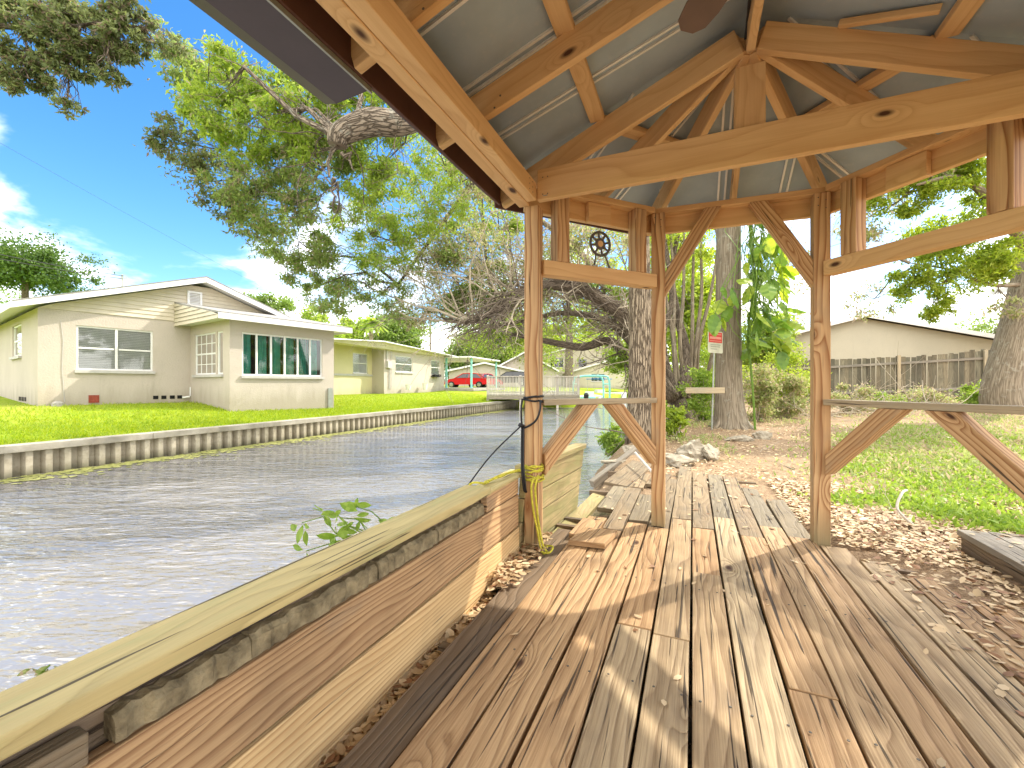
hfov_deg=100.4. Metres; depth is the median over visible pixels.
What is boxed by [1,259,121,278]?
power line
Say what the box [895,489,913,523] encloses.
pale stick
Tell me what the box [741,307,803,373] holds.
broadleaf tree
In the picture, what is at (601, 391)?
moored boat
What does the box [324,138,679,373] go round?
bare tree
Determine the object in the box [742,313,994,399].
gabled house
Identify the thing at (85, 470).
floating algae
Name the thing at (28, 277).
broadleaf tree
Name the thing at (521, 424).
black cord
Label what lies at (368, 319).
palm tree
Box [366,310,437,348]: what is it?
broadleaf tree
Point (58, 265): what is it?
power line
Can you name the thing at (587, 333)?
broadleaf tree
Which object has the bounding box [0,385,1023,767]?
ground
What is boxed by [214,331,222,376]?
window
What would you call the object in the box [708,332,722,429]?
warning sign
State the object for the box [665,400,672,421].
shrub
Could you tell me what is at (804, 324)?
broadleaf tree
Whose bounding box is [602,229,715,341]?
broadleaf tree
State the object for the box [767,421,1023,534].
ground cover
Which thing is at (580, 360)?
window
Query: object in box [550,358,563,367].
window
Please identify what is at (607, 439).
shrub
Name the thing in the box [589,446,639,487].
old timber
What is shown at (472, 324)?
broadleaf tree
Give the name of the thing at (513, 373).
parked car
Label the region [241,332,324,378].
window
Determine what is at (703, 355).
shrub
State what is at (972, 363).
board fence
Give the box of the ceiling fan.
[678,0,726,33]
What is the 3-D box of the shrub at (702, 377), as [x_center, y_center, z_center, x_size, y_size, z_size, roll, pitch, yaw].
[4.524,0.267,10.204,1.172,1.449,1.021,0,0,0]
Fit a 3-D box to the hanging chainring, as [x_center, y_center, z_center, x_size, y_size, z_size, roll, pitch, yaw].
[0.593,-0.912,2.864,0.172,0.268,0.017,0,0,-24]
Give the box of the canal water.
[0,404,626,691]
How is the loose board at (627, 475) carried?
on the wooden deck
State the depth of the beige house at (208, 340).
13.24 m
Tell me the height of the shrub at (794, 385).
1.323 m
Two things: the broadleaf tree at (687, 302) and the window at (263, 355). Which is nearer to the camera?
the window at (263, 355)
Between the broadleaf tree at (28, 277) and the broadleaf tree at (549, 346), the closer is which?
the broadleaf tree at (28, 277)
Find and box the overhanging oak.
[0,0,191,120]
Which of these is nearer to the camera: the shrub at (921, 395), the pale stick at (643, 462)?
the pale stick at (643, 462)
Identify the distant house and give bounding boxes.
[444,362,523,386]
[500,352,558,386]
[543,346,610,385]
[560,359,627,388]
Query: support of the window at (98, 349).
in the beige house at (208, 340)
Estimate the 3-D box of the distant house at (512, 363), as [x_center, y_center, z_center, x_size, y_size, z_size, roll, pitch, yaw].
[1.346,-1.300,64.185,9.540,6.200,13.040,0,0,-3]
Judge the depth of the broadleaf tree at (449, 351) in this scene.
60.06 m
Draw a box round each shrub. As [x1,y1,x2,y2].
[594,422,624,457]
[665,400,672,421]
[665,405,692,439]
[668,326,700,404]
[669,345,714,416]
[673,365,714,422]
[699,299,743,414]
[742,342,809,416]
[743,362,784,420]
[745,370,809,418]
[775,360,831,413]
[831,381,885,412]
[871,390,924,401]
[884,382,957,402]
[940,379,980,403]
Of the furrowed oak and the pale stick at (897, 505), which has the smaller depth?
the pale stick at (897, 505)
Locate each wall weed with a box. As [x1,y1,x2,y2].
[17,664,56,675]
[290,497,392,555]
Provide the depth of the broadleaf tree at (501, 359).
67.58 m
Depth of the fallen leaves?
2.54 m
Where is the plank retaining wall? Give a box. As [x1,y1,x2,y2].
[0,443,585,767]
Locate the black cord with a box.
[468,395,543,492]
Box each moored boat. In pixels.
[571,379,625,397]
[580,392,602,397]
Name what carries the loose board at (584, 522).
on the wooden deck
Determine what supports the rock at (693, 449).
on the ground at (734, 461)
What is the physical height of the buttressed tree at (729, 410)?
10.136 m
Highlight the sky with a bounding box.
[0,0,1011,378]
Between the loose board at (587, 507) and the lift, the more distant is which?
the lift
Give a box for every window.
[9,324,21,359]
[74,325,154,373]
[192,332,215,376]
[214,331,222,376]
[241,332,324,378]
[353,353,368,374]
[395,356,413,373]
[431,360,438,375]
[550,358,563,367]
[579,359,586,367]
[591,374,604,381]
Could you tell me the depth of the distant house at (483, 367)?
54.34 m
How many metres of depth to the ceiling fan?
1.55 m
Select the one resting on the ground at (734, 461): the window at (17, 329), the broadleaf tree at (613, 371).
the broadleaf tree at (613, 371)
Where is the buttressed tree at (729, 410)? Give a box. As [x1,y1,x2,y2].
[706,226,753,430]
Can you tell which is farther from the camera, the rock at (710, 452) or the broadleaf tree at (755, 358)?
the broadleaf tree at (755, 358)
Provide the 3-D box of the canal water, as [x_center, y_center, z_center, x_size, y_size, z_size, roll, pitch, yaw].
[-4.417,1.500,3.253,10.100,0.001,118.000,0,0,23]
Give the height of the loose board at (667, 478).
0.037 m
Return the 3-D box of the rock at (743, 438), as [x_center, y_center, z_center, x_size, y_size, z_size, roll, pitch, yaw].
[3.825,0.941,7.180,0.469,0.189,0.317,0,0,0]
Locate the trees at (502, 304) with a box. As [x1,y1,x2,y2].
[309,156,1023,419]
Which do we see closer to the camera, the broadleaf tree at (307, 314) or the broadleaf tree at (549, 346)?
the broadleaf tree at (307, 314)
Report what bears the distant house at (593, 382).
on the ground at (734, 461)
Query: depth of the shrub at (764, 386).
10.39 m
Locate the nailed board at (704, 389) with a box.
[685,387,724,392]
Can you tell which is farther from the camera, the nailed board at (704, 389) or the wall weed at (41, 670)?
the nailed board at (704, 389)
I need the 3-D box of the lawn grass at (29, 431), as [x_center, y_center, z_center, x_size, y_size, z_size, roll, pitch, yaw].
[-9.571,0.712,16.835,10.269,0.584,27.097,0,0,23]
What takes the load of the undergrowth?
on the ground at (734, 461)
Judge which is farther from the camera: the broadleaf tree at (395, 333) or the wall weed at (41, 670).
the broadleaf tree at (395, 333)
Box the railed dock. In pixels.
[487,375,579,410]
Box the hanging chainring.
[589,228,610,267]
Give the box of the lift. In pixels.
[574,375,610,397]
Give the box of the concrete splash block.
[51,401,64,405]
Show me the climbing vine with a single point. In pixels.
(770, 289)
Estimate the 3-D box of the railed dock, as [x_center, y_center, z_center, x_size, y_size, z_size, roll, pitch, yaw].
[1.178,0.950,25.522,5.317,2.900,3.164,0,0,0]
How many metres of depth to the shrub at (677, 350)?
13.41 m
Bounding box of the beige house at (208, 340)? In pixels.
[0,276,351,411]
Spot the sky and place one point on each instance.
(95, 153)
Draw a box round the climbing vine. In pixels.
[707,220,806,429]
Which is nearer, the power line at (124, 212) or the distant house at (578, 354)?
the power line at (124, 212)
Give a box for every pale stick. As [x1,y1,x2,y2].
[634,452,650,471]
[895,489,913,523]
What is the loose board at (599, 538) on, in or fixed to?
on the wooden deck
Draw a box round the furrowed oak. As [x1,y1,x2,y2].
[132,14,650,443]
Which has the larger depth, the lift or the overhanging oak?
the lift
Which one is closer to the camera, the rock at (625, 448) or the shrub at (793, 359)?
the rock at (625, 448)
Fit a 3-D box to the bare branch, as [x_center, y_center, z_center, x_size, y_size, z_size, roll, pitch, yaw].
[1.113,0.564,7.028,1.852,1.426,0.879,0,0,0]
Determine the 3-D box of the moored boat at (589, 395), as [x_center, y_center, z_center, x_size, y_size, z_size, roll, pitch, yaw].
[5.531,1.125,30.629,1.899,1.150,5.364,0,0,13]
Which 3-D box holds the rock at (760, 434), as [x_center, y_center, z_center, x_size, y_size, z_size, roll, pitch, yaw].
[4.278,0.932,7.321,0.284,0.283,0.224,0,0,-15]
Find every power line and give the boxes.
[0,254,122,275]
[1,143,274,293]
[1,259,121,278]
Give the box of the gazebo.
[189,0,1023,552]
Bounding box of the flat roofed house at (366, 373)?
[334,338,505,394]
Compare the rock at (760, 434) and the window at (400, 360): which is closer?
the rock at (760, 434)
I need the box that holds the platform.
[957,529,1023,584]
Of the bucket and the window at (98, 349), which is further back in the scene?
the bucket
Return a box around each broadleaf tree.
[0,222,117,297]
[0,278,36,303]
[243,287,297,317]
[292,304,351,338]
[336,316,375,339]
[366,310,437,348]
[420,271,543,359]
[436,325,506,379]
[474,312,523,364]
[491,234,628,387]
[519,322,595,369]
[550,319,620,345]
[597,333,628,394]
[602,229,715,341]
[617,244,741,399]
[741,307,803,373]
[786,301,809,329]
[946,306,999,333]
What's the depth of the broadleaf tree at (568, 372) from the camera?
59.47 m
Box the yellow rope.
[468,463,553,553]
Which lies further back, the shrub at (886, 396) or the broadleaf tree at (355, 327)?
the broadleaf tree at (355, 327)
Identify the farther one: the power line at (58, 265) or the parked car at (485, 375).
the parked car at (485, 375)
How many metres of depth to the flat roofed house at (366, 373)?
25.27 m
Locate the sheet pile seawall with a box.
[0,399,518,478]
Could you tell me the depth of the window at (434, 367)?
30.71 m
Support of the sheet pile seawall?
on the ground at (734, 461)
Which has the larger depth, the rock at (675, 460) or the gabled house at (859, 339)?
the gabled house at (859, 339)
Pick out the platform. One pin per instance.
(991, 551)
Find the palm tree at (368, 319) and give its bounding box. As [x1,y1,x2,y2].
[358,316,386,339]
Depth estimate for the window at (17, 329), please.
13.29 m
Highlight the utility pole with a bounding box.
[429,313,430,350]
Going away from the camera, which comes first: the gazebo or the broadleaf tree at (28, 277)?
the gazebo
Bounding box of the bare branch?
[544,386,626,459]
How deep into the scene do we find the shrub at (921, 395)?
12.90 m
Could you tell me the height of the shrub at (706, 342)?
3.386 m
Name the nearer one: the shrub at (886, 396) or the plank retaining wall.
the plank retaining wall
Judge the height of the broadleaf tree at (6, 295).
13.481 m
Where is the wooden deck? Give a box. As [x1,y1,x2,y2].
[335,466,1023,767]
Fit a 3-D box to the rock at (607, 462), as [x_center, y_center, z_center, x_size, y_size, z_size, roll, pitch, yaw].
[1.486,1.125,5.995,0.486,0.150,0.231,0,0,0]
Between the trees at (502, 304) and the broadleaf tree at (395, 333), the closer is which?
the trees at (502, 304)
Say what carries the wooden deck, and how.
on the ground at (734, 461)
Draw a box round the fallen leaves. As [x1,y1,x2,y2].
[313,341,1023,767]
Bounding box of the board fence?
[752,349,989,402]
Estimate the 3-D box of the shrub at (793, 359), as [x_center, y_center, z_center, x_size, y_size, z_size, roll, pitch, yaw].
[7.408,-0.116,12.308,2.115,2.226,2.187,0,0,-41]
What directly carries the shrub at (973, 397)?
on the ground at (734, 461)
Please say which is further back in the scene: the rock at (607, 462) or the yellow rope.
the rock at (607, 462)
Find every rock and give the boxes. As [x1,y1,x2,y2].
[601,459,625,466]
[622,445,633,451]
[665,454,696,467]
[674,439,705,460]
[702,443,719,460]
[724,435,754,441]
[752,430,772,439]
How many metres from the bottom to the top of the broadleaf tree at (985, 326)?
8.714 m
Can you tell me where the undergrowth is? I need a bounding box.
[666,410,1023,509]
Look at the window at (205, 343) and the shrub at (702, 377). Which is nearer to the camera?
the shrub at (702, 377)
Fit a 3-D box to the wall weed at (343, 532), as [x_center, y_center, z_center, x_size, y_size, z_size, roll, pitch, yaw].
[-0.666,0.637,1.771,0.492,0.333,0.192,0,0,-6]
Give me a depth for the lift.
29.46 m
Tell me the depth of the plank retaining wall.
1.12 m
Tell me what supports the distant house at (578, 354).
on the ground at (734, 461)
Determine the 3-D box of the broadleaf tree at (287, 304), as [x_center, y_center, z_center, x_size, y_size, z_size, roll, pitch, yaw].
[-23.283,-4.287,39.907,8.004,9.402,6.385,0,0,23]
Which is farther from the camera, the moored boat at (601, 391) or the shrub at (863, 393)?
the moored boat at (601, 391)
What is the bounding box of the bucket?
[422,383,427,389]
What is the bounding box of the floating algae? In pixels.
[0,407,604,483]
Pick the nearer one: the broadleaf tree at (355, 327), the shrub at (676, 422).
the shrub at (676, 422)
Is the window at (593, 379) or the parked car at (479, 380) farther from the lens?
the window at (593, 379)
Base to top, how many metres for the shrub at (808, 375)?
1.814 m
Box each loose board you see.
[549,493,604,536]
[568,527,616,548]
[569,517,602,537]
[604,460,650,486]
[645,474,670,486]
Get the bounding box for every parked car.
[444,373,490,387]
[469,373,502,387]
[499,371,523,385]
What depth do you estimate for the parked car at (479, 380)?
42.23 m
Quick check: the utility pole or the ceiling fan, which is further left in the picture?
the utility pole
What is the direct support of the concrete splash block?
on the ground at (734, 461)
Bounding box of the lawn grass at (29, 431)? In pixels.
[0,392,515,444]

